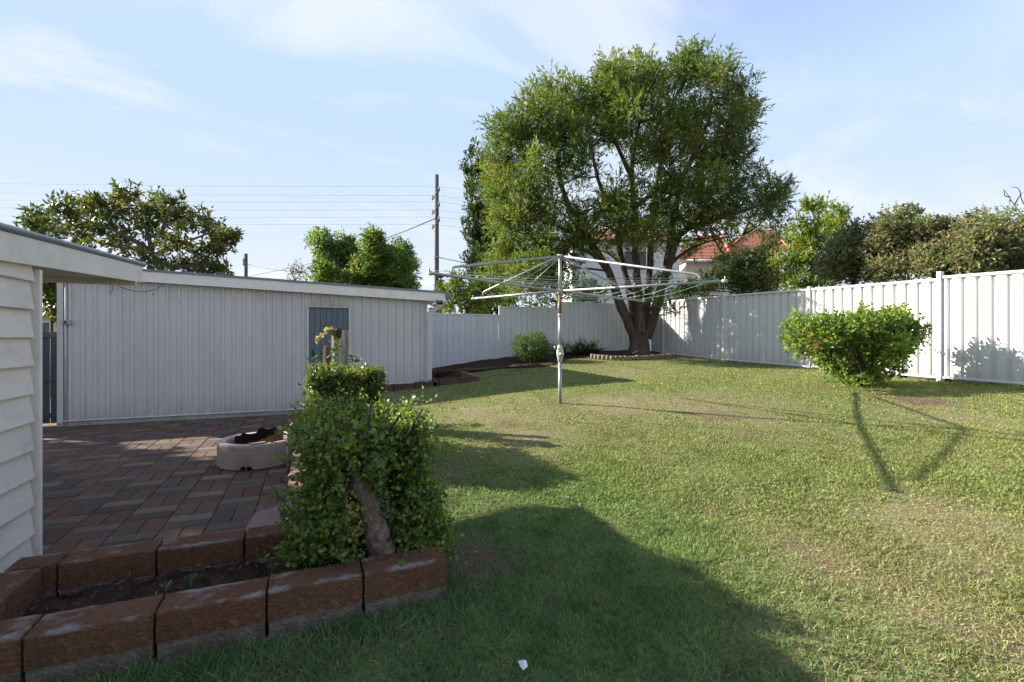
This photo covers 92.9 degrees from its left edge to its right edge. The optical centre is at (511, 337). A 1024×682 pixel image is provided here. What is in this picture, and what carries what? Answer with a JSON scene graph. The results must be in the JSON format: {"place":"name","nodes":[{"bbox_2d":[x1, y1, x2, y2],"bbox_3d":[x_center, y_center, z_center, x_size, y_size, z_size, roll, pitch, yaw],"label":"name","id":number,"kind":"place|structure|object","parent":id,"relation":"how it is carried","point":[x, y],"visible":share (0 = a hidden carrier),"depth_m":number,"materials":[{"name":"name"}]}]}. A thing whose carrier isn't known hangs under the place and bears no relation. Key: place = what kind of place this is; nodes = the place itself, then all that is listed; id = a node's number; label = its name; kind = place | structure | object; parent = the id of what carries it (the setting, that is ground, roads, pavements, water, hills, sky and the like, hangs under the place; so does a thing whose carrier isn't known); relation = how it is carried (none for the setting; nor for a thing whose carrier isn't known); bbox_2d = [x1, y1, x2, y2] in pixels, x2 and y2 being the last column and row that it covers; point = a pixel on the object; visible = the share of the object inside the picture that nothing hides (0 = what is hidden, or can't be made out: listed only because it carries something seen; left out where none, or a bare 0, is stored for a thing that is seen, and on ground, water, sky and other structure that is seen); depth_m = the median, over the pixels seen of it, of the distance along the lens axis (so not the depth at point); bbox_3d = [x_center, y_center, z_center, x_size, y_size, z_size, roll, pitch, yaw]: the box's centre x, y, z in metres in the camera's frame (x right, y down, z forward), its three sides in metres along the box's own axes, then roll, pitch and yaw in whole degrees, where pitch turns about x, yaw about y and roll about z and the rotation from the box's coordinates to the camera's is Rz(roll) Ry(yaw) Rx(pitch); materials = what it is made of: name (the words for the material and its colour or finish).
{"place":"outdoors","nodes":[
{"label":"outdoors","id":0,"kind":"place"},
{"bbox_2d":[42,414,297,554],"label":"patio paving","id":1,"kind":"structure","parent":0,"point":[104,485],"depth_m":4.45,"materials":[{"name":"brown brick"}]},
{"bbox_2d":[216,431,292,470],"bbox_3d":[-2.727,1.202,5.250,0.788,0.255,0.788,0,0,-23],"label":"concrete tub","id":2,"kind":"object","parent":1,"relation":"on","point":[231,455],"visible":0.63,"depth_m":4.91,"materials":[{"name":"grey concrete"}]},
{"bbox_2d":[234,426,282,443],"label":"soil","id":3,"kind":"structure","parent":2,"relation":"on","point":[261,434],"depth_m":5.36,"materials":[{"name":"black soil"}]},
{"bbox_2d":[245,506,284,533],"bbox_3d":[-1.640,1.280,3.239,0.260,0.075,0.800,0,0,-23],"label":"flagstone","id":4,"kind":"object","parent":1,"relation":"on","point":[262,518],"visible":0.23,"depth_m":3.39,"materials":[{"name":"grey stone"}]},
{"bbox_2d":[287,422,299,478],"bbox_3d":[-2.152,1.079,4.789,0.049,0.502,0.428,0,0,-9],"label":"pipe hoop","id":5,"kind":"object","parent":1,"relation":"on","point":[288,455],"visible":0.27,"depth_m":4.58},
{"bbox_2d":[137,421,284,531],"bbox_3d":[-5.324,1.342,4.662,7.750,0.001,6.500,0,0,-23],"label":"patio bedding","id":6,"kind":"object","parent":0,"point":[242,494],"depth_m":4.17,"materials":[{"name":"soil"}]},
{"bbox_2d":[22,529,416,620],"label":"bed soil","id":7,"kind":"structure","parent":0,"point":[105,594],"depth_m":2.43,"materials":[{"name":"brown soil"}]},
{"bbox_2d":[0,598,5,619],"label":"edging block","id":8,"kind":"structure","parent":7,"relation":"on","point":[2,609],"depth_m":2.02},
{"bbox_2d":[0,614,42,681],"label":"edging block","id":9,"kind":"structure","parent":7,"relation":"on","point":[14,632],"depth_m":1.78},
{"bbox_2d":[0,567,42,618],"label":"edging block","id":10,"kind":"structure","parent":7,"relation":"on","point":[20,590],"depth_m":2.18,"materials":[{"name":"brown brick"}]},
{"bbox_2d":[4,552,68,598],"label":"edging block","id":11,"kind":"structure","parent":7,"relation":"on","point":[48,563],"depth_m":2.35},
{"bbox_2d":[23,594,163,681],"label":"edging block","id":12,"kind":"structure","parent":7,"relation":"on","point":[94,639],"depth_m":1.87,"materials":[{"name":"brown brick"}]},
{"bbox_2d":[58,540,162,595],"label":"edging block","id":13,"kind":"structure","parent":7,"relation":"on","point":[81,570],"depth_m":2.44,"materials":[{"name":"brown concrete"}]},
{"bbox_2d":[124,567,134,578],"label":"seedling","id":14,"kind":"object","parent":7,"relation":"on","point":[131,568],"visible":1,"depth_m":2.46,"materials":[{"name":"green plant"}]},
{"bbox_2d":[159,580,172,593],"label":"seedling","id":15,"kind":"object","parent":7,"relation":"on","point":[166,585],"visible":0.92,"depth_m":2.30,"materials":[{"name":"green plant"}]},
{"bbox_2d":[184,573,196,588],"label":"seedling","id":16,"kind":"object","parent":7,"relation":"on","point":[191,577],"visible":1,"depth_m":2.37,"materials":[{"name":"green plant"}]},
{"bbox_2d":[157,529,245,576],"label":"edging block","id":17,"kind":"structure","parent":7,"relation":"on","point":[215,550],"depth_m":2.60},
{"bbox_2d":[156,577,267,669],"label":"edging block","id":18,"kind":"structure","parent":7,"relation":"on","point":[232,612],"depth_m":2.03,"materials":[{"name":"brown concrete"}]},
{"bbox_2d":[245,523,295,564],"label":"edging block","id":19,"kind":"structure","parent":7,"relation":"on","point":[262,538],"depth_m":2.71,"materials":[{"name":"brown brick"}]},
{"bbox_2d":[265,562,276,574],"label":"seedling","id":20,"kind":"object","parent":7,"relation":"on","point":[269,566],"visible":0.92,"depth_m":2.48,"materials":[{"name":"green plant"}]},
{"bbox_2d":[267,560,362,644],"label":"edging block","id":21,"kind":"structure","parent":7,"relation":"on","point":[302,599],"depth_m":2.17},
{"bbox_2d":[239,380,467,594],"bbox_3d":[-0.899,0.798,2.817,1.118,1.075,1.240,0,0,-23],"label":"jade bush","id":22,"kind":"object","parent":7,"relation":"on","point":[367,454],"visible":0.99,"depth_m":2.48,"materials":[{"name":"green plant"}]},
{"bbox_2d":[361,546,446,617],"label":"edging block","id":23,"kind":"structure","parent":7,"relation":"on","point":[390,581],"depth_m":2.33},
{"bbox_2d":[428,276,455,313],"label":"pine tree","id":24,"kind":"object","parent":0,"point":[441,280],"visible":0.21,"depth_m":59.78,"materials":[{"name":"green plant"}]},
{"bbox_2d":[0,0,1023,337],"label":"sky","id":25,"kind":"structure","parent":0,"point":[227,103],"materials":[{"name":"blue"}]},
{"bbox_2d":[45,338,1023,681],"bbox_3d":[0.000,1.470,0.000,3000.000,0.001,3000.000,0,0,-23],"label":"ground","id":26,"kind":"structure","parent":0,"point":[913,378],"depth_m":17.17,"materials":[{"name":"green plant"}]},
{"bbox_2d":[42,282,56,397],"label":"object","id":27,"kind":"object","parent":26,"relation":"on","point":[49,293],"visible":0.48,"depth_m":11.88,"materials":[{"name":"green plant"}]},
{"bbox_2d":[42,301,56,331],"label":"cream cottage","id":28,"kind":"structure","parent":26,"relation":"on","point":[45,323],"depth_m":14.95,"materials":[{"name":"white paint"}]},
{"bbox_2d":[42,321,49,331],"bbox_3d":[-14.367,-0.165,14.964,0.349,0.718,0.069,0,0,0],"label":"window","id":29,"kind":"structure","parent":28,"relation":"in","point":[45,324],"depth_m":14.93,"materials":[{"name":"grey glass"}]},
{"bbox_2d":[0,222,145,572],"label":"weatherboard house","id":30,"kind":"structure","parent":26,"relation":"on","point":[31,262],"depth_m":2.67,"materials":[{"name":"paint"}]},
{"bbox_2d":[12,177,244,275],"bbox_3d":[-14.274,-2.297,18.049,10.645,7.541,4.684,0,0,5],"label":"umbrella tree","id":31,"kind":"object","parent":26,"relation":"on","point":[99,210],"visible":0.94,"depth_m":17.59,"materials":[{"name":"green plant"}]},
{"bbox_2d":[243,254,247,276],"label":"short pole","id":32,"kind":"object","parent":26,"relation":"on","point":[245,261],"visible":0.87,"depth_m":49.84,"materials":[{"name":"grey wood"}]},
{"bbox_2d":[57,269,451,426],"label":"metal shed","id":33,"kind":"structure","parent":26,"relation":"on","point":[160,345],"depth_m":8.05,"materials":[{"name":"paint"}]},
{"bbox_2d":[42,331,56,423],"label":"paling gate","id":34,"kind":"structure","parent":33,"relation":"attached to","point":[47,415],"depth_m":7.37,"materials":[{"name":"paint"}]},
{"bbox_2d":[309,307,348,397],"bbox_3d":[-3.292,0.378,8.758,0.670,1.845,0.098,0,0,-23],"label":"door","id":35,"kind":"structure","parent":33,"relation":"in","point":[320,318],"depth_m":8.73,"materials":[{"name":"paint"}]},
{"bbox_2d":[433,300,442,304],"bbox_3d":[-1.416,-0.680,9.319,0.197,0.085,0.111,0,0,-23],"label":"floodlight","id":36,"kind":"object","parent":33,"relation":"attached to","point":[440,302],"visible":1,"depth_m":9.29,"materials":[{"name":"black plastic"}]},
{"bbox_2d":[283,257,308,280],"bbox_3d":[-15.010,-2.113,33.962,2.125,7.167,1.378,0,0,-8],"label":"wispy tree","id":37,"kind":"object","parent":26,"relation":"on","point":[298,271],"visible":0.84,"depth_m":33.98,"materials":[{"name":"green plant"}]},
{"bbox_2d":[283,390,354,522],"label":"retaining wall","id":38,"kind":"structure","parent":26,"relation":"on","point":[291,483],"depth_m":3.92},
{"bbox_2d":[288,471,300,479],"bbox_3d":[-1.761,1.123,3.978,0.118,0.069,0.097,0,0,1],"label":"stone","id":39,"kind":"object","parent":38,"relation":"on","point":[293,473],"visible":0.38,"depth_m":3.94,"materials":[{"name":"beige stone"}]},
{"bbox_2d":[300,221,423,288],"bbox_3d":[-8.495,-2.615,28.227,7.991,8.177,5.498,0,0,2],"label":"round tree","id":40,"kind":"object","parent":26,"relation":"on","point":[382,262],"visible":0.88,"depth_m":26.88,"materials":[{"name":"green plant"}]},
{"bbox_2d":[346,487,405,535],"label":"hedge soil","id":41,"kind":"structure","parent":26,"relation":"on","point":[349,507],"depth_m":3.26,"materials":[{"name":"brown soil"}]},
{"bbox_2d":[306,351,322,372],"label":"leafy plant","id":42,"kind":"object","parent":41,"relation":"on","point":[317,358],"visible":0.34,"depth_m":5.78,"materials":[{"name":"green plant"}]},
{"bbox_2d":[323,346,331,364],"bbox_3d":[-2.064,0.560,5.500,0.126,0.939,0.082,0,0,-27],"label":"broken post","id":43,"kind":"object","parent":41,"relation":"on","point":[327,352],"visible":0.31,"depth_m":5.46,"materials":[{"name":"grey wood"}]},
{"bbox_2d":[332,328,341,394],"bbox_3d":[-1.933,0.460,5.381,0.120,1.140,0.165,0,0,-23],"label":"timber post","id":44,"kind":"object","parent":41,"relation":"on","point":[338,360],"visible":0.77,"depth_m":5.36,"materials":[{"name":"brown wood"}]},
{"bbox_2d":[315,325,341,366],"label":"vine","id":45,"kind":"object","parent":44,"relation":"attached to","point":[331,330],"visible":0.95,"depth_m":5.30,"materials":[{"name":"yellow plant"}]},
{"bbox_2d":[298,360,388,413],"bbox_3d":[-1.572,0.710,4.590,0.817,1.005,0.897,0,0,-23],"label":"clipped hedge","id":46,"kind":"object","parent":41,"relation":"on","point":[325,379],"visible":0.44,"depth_m":4.31,"materials":[{"name":"green plant"}]},
{"bbox_2d":[341,331,347,392],"bbox_3d":[-1.913,0.473,5.552,0.087,1.113,0.055,0,0,-23],"label":"slotted post","id":47,"kind":"object","parent":41,"relation":"on","point":[344,337],"visible":0.33,"depth_m":5.54,"materials":[{"name":"grey wood"}]},
{"bbox_2d":[348,352,361,388],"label":"leafy plant","id":48,"kind":"object","parent":41,"relation":"on","point":[354,360],"visible":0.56,"depth_m":5.82,"materials":[{"name":"green plant"}]},
{"bbox_2d":[378,385,392,391],"bbox_3d":[-2.314,0.946,8.633,0.400,0.180,0.100,0,0,-22],"label":"edging brick","id":49,"kind":"object","parent":26,"relation":"on","point":[388,388],"visible":0.24,"depth_m":8.64,"materials":[{"name":"brown brick"}]},
{"bbox_2d":[393,383,413,390],"bbox_3d":[-1.952,0.922,8.784,0.360,0.180,0.100,0,0,-23],"label":"edging brick","id":50,"kind":"object","parent":26,"relation":"on","point":[399,387],"visible":0.56,"depth_m":8.73,"materials":[{"name":"brown brick"}]},
{"bbox_2d":[414,382,432,388],"bbox_3d":[-1.618,0.899,8.923,0.340,0.180,0.100,0,0,-23],"label":"edging brick","id":51,"kind":"object","parent":26,"relation":"on","point":[417,385],"visible":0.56,"depth_m":8.87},
{"bbox_2d":[431,174,439,312],"bbox_3d":[-4.989,-4.626,32.056,0.376,12.192,2.465,0,0,-23],"label":"power pole","id":52,"kind":"object","parent":26,"relation":"on","point":[436,226],"visible":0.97,"depth_m":31.88,"materials":[{"name":"brown wood"}]},
{"bbox_2d":[0,183,462,189],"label":"power line","id":53,"kind":"object","parent":52,"relation":"attached to","point":[275,186],"visible":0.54,"depth_m":33.59,"materials":[{"name":"black"}]},
{"bbox_2d":[13,222,460,227],"bbox_3d":[-27.554,-9.365,38.590,72.899,4.341,4.877,0,0,8],"label":"power line","id":54,"kind":"object","parent":52,"relation":"attached to","point":[327,224],"visible":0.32,"depth_m":34.81,"materials":[{"name":"black"}]},
{"bbox_2d":[204,217,459,219],"bbox_3d":[-27.686,-9.805,37.637,72.900,4.654,6.800,0,0,8],"label":"power line","id":55,"kind":"object","parent":52,"relation":"attached to","point":[256,217],"visible":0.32,"depth_m":34.75,"materials":[{"name":"black"}]},
{"bbox_2d":[248,217,437,276],"bbox_3d":[-15.997,-6.966,40.511,29.574,1.523,0.055,0,0,40],"label":"service cable","id":56,"kind":"object","parent":52,"relation":"attached to","point":[359,247],"visible":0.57,"depth_m":33.99,"materials":[{"name":"black"}]},
{"bbox_2d":[438,257,752,292],"bbox_3d":[6.111,-3.781,29.402,22.661,3.063,0.056,0,0,12],"label":"service cable","id":57,"kind":"object","parent":52,"relation":"attached to","point":[465,262],"visible":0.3,"depth_m":31.47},
{"bbox_2d":[432,378,438,385],"bbox_3d":[-1.513,0.861,9.416,0.060,0.160,0.656,0,0,-23],"label":"edging board","id":58,"kind":"object","parent":26,"relation":"on","point":[435,380],"visible":0.31,"depth_m":9.20,"materials":[{"name":"brown wood"}]},
{"bbox_2d":[439,378,458,385],"bbox_3d":[-1.197,0.862,9.228,0.360,0.170,0.100,0,0,-23],"label":"edging brick","id":59,"kind":"object","parent":26,"relation":"on","point":[448,381],"visible":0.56,"depth_m":9.17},
{"bbox_2d":[432,373,467,380],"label":"sump soil","id":60,"kind":"structure","parent":26,"relation":"on","point":[450,376],"depth_m":10.18,"materials":[{"name":"brown soil"}]},
{"bbox_2d":[458,376,478,383],"bbox_3d":[-0.835,0.833,9.379,0.400,0.170,0.100,0,0,-23],"label":"edging brick","id":61,"kind":"object","parent":26,"relation":"on","point":[469,379],"visible":0.54,"depth_m":9.32,"materials":[{"name":"brown brick"}]},
{"bbox_2d":[433,268,505,313],"bbox_3d":[-1.430,-0.393,15.919,2.614,3.726,1.700,0,0,-4],"label":"lemon tree","id":62,"kind":"object","parent":26,"relation":"on","point":[464,298],"visible":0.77,"depth_m":15.79,"materials":[{"name":"green plant"}]},
{"bbox_2d":[460,371,480,380],"bbox_3d":[-0.857,0.799,9.960,0.060,0.164,1.154,0,0,-24],"label":"edging board","id":63,"kind":"object","parent":26,"relation":"on","point":[463,373],"visible":0.54,"depth_m":10.02,"materials":[{"name":"brown wood"}]},
{"bbox_2d":[458,136,512,323],"bbox_3d":[-1.022,-3.332,20.052,2.456,9.607,2.972,0,0,-5],"label":"cypress tree","id":64,"kind":"object","parent":26,"relation":"on","point":[476,241],"visible":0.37,"depth_m":19.63,"materials":[{"name":"green plant"}]},
{"bbox_2d":[518,660,527,669],"bbox_3d":[0.043,1.262,1.892,0.032,0.022,0.050,0,0,-23],"label":"paper scrap","id":65,"kind":"object","parent":26,"relation":"on","point":[523,664],"visible":1,"depth_m":1.88,"materials":[{"name":"white paper"}]},
{"bbox_2d":[499,269,609,307],"bbox_3d":[1.402,-0.553,17.165,4.202,4.048,2.051,0,0,12],"label":"leafy bush","id":66,"kind":"object","parent":26,"relation":"on","point":[551,299],"visible":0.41,"depth_m":16.93,"materials":[{"name":"green plant"}]},
{"bbox_2d":[426,254,726,403],"bbox_3d":[0.712,-0.067,6.410,3.650,2.058,2.994,0,0,-10],"label":"clothes hoist","id":67,"kind":"object","parent":26,"relation":"on","point":[559,291],"visible":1,"depth_m":6.12,"materials":[{"name":"metal"}]},
{"bbox_2d":[562,228,681,350],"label":"white house","id":68,"kind":"structure","parent":26,"relation":"on","point":[616,269],"depth_m":25.00,"materials":[{"name":"paint"}]},
{"bbox_2d":[580,279,598,302],"bbox_3d":[3.984,-2.429,24.950,0.972,1.296,0.059,0,0,0],"label":"window","id":69,"kind":"structure","parent":68,"relation":"in","point":[595,281],"depth_m":24.92,"materials":[{"name":"grey glass"}]},
{"bbox_2d":[623,249,647,271],"bbox_3d":[6.316,-3.968,24.950,1.296,1.134,0.059,0,0,0],"label":"window","id":70,"kind":"structure","parent":68,"relation":"in","point":[628,258],"depth_m":24.92,"materials":[{"name":"grey glass"}]},
{"bbox_2d":[423,358,1017,652],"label":"fallen leaves","id":71,"kind":"object","parent":26,"relation":"on","point":[664,650],"visible":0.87,"depth_m":3.51,"materials":[{"name":"brown plant"}]},
{"bbox_2d":[666,223,790,300],"bbox_3d":[8.585,-1.584,18.863,5.184,6.113,2.919,0,0,-23],"label":"shade tree","id":72,"kind":"object","parent":26,"relation":"on","point":[738,276],"visible":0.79,"depth_m":18.58,"materials":[{"name":"green plant"}]},
{"bbox_2d":[680,230,788,359],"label":"tiled house","id":73,"kind":"structure","parent":26,"relation":"on","point":[689,265],"depth_m":30.50,"materials":[{"name":"ceramic"}]},
{"bbox_2d":[764,190,853,368],"bbox_3d":[10.723,-1.931,17.111,3.653,6.805,2.556,0,0,-23],"label":"bright conifer","id":74,"kind":"object","parent":26,"relation":"on","point":[818,231],"visible":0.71,"depth_m":16.56,"materials":[{"name":"green plant"}]},
{"bbox_2d":[651,270,1023,384],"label":"steel fence","id":75,"kind":"object","parent":26,"relation":"on","point":[976,320],"visible":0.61,"depth_m":8.79,"materials":[{"name":"white metal"}]},
{"bbox_2d":[808,213,888,285],"bbox_3d":[8.027,-0.759,11.298,2.413,4.460,1.800,0,0,-23],"label":"olive shrub","id":76,"kind":"object","parent":26,"relation":"on","point":[839,259],"visible":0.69,"depth_m":10.89,"materials":[{"name":"green plant"}]},
{"bbox_2d":[777,299,933,390],"bbox_3d":[5.592,0.153,7.996,3.103,1.511,1.609,0,0,-23],"label":"hibiscus bush","id":77,"kind":"object","parent":26,"relation":"on","point":[850,351],"visible":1,"depth_m":7.83,"materials":[{"name":"green plant"}]},
{"bbox_2d":[851,200,931,377],"bbox_3d":[8.365,-0.747,10.661,2.353,4.438,1.537,0,0,-23],"label":"olive shrub","id":78,"kind":"object","parent":26,"relation":"on","point":[888,225],"visible":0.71,"depth_m":10.18,"materials":[{"name":"green plant"}]},
{"bbox_2d":[894,212,966,382],"bbox_3d":[8.767,-0.558,9.945,2.364,4.062,1.406,0,0,-23],"label":"olive shrub","id":79,"kind":"object","parent":26,"relation":"on","point":[928,250],"visible":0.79,"depth_m":9.72,"materials":[{"name":"green plant"}]},
{"bbox_2d":[939,199,1023,383],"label":"olive shrub","id":80,"kind":"object","parent":26,"relation":"on","point":[989,242],"visible":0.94,"depth_m":8.94,"materials":[{"name":"green plant"}]},
{"bbox_2d":[1001,187,1023,215],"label":"bare tree","id":81,"kind":"object","parent":26,"relation":"on","point":[1016,200],"visible":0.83,"depth_m":11.96,"materials":[{"name":"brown plant"}]},
{"bbox_2d":[432,350,661,376],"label":"garden soil","id":82,"kind":"structure","parent":0,"point":[498,363],"depth_m":12.56,"materials":[{"name":"brown soil"}]},
{"bbox_2d":[432,370,459,376],"bbox_3d":[-1.522,0.781,10.569,1.352,0.150,0.592,0,0,-23],"label":"root heap","id":83,"kind":"object","parent":82,"relation":"on","point":[442,373],"visible":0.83,"depth_m":10.50,"materials":[{"name":"brown plant"}]},
{"bbox_2d":[432,302,629,367],"bbox_3d":[0.623,-0.079,13.966,8.120,2.002,0.080,0,0,-23],"label":"back fence","id":84,"kind":"object","parent":82,"relation":"on","point":[460,338],"visible":0.47,"depth_m":13.72,"materials":[{"name":"metal"}]},
{"bbox_2d":[511,330,554,362],"bbox_3d":[0.492,0.255,12.269,1.118,0.985,1.127,0,0,-23],"label":"round shrub","id":85,"kind":"object","parent":82,"relation":"on","point":[537,344],"visible":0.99,"depth_m":12.14,"materials":[{"name":"green plant"}]},
{"bbox_2d":[549,339,576,355],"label":"strappy plant","id":86,"kind":"object","parent":82,"relation":"on","point":[566,351],"visible":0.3,"depth_m":13.19,"materials":[{"name":"green plant"}]},
{"bbox_2d":[563,336,599,354],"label":"strappy plant","id":87,"kind":"object","parent":82,"relation":"on","point":[579,347],"visible":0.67,"depth_m":13.17,"materials":[{"name":"green plant"}]},
{"bbox_2d":[577,337,610,353],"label":"strappy plant","id":88,"kind":"object","parent":82,"relation":"on","point":[596,350],"visible":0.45,"depth_m":13.50,"materials":[{"name":"green plant"}]},
{"bbox_2d":[471,33,799,354],"bbox_3d":[3.815,-4.230,14.232,10.088,9.510,5.448,0,0,-6],"label":"feathery tree","id":89,"kind":"object","parent":82,"relation":"on","point":[614,92],"visible":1,"depth_m":12.96,"materials":[{"name":"green plant"}]}
]}

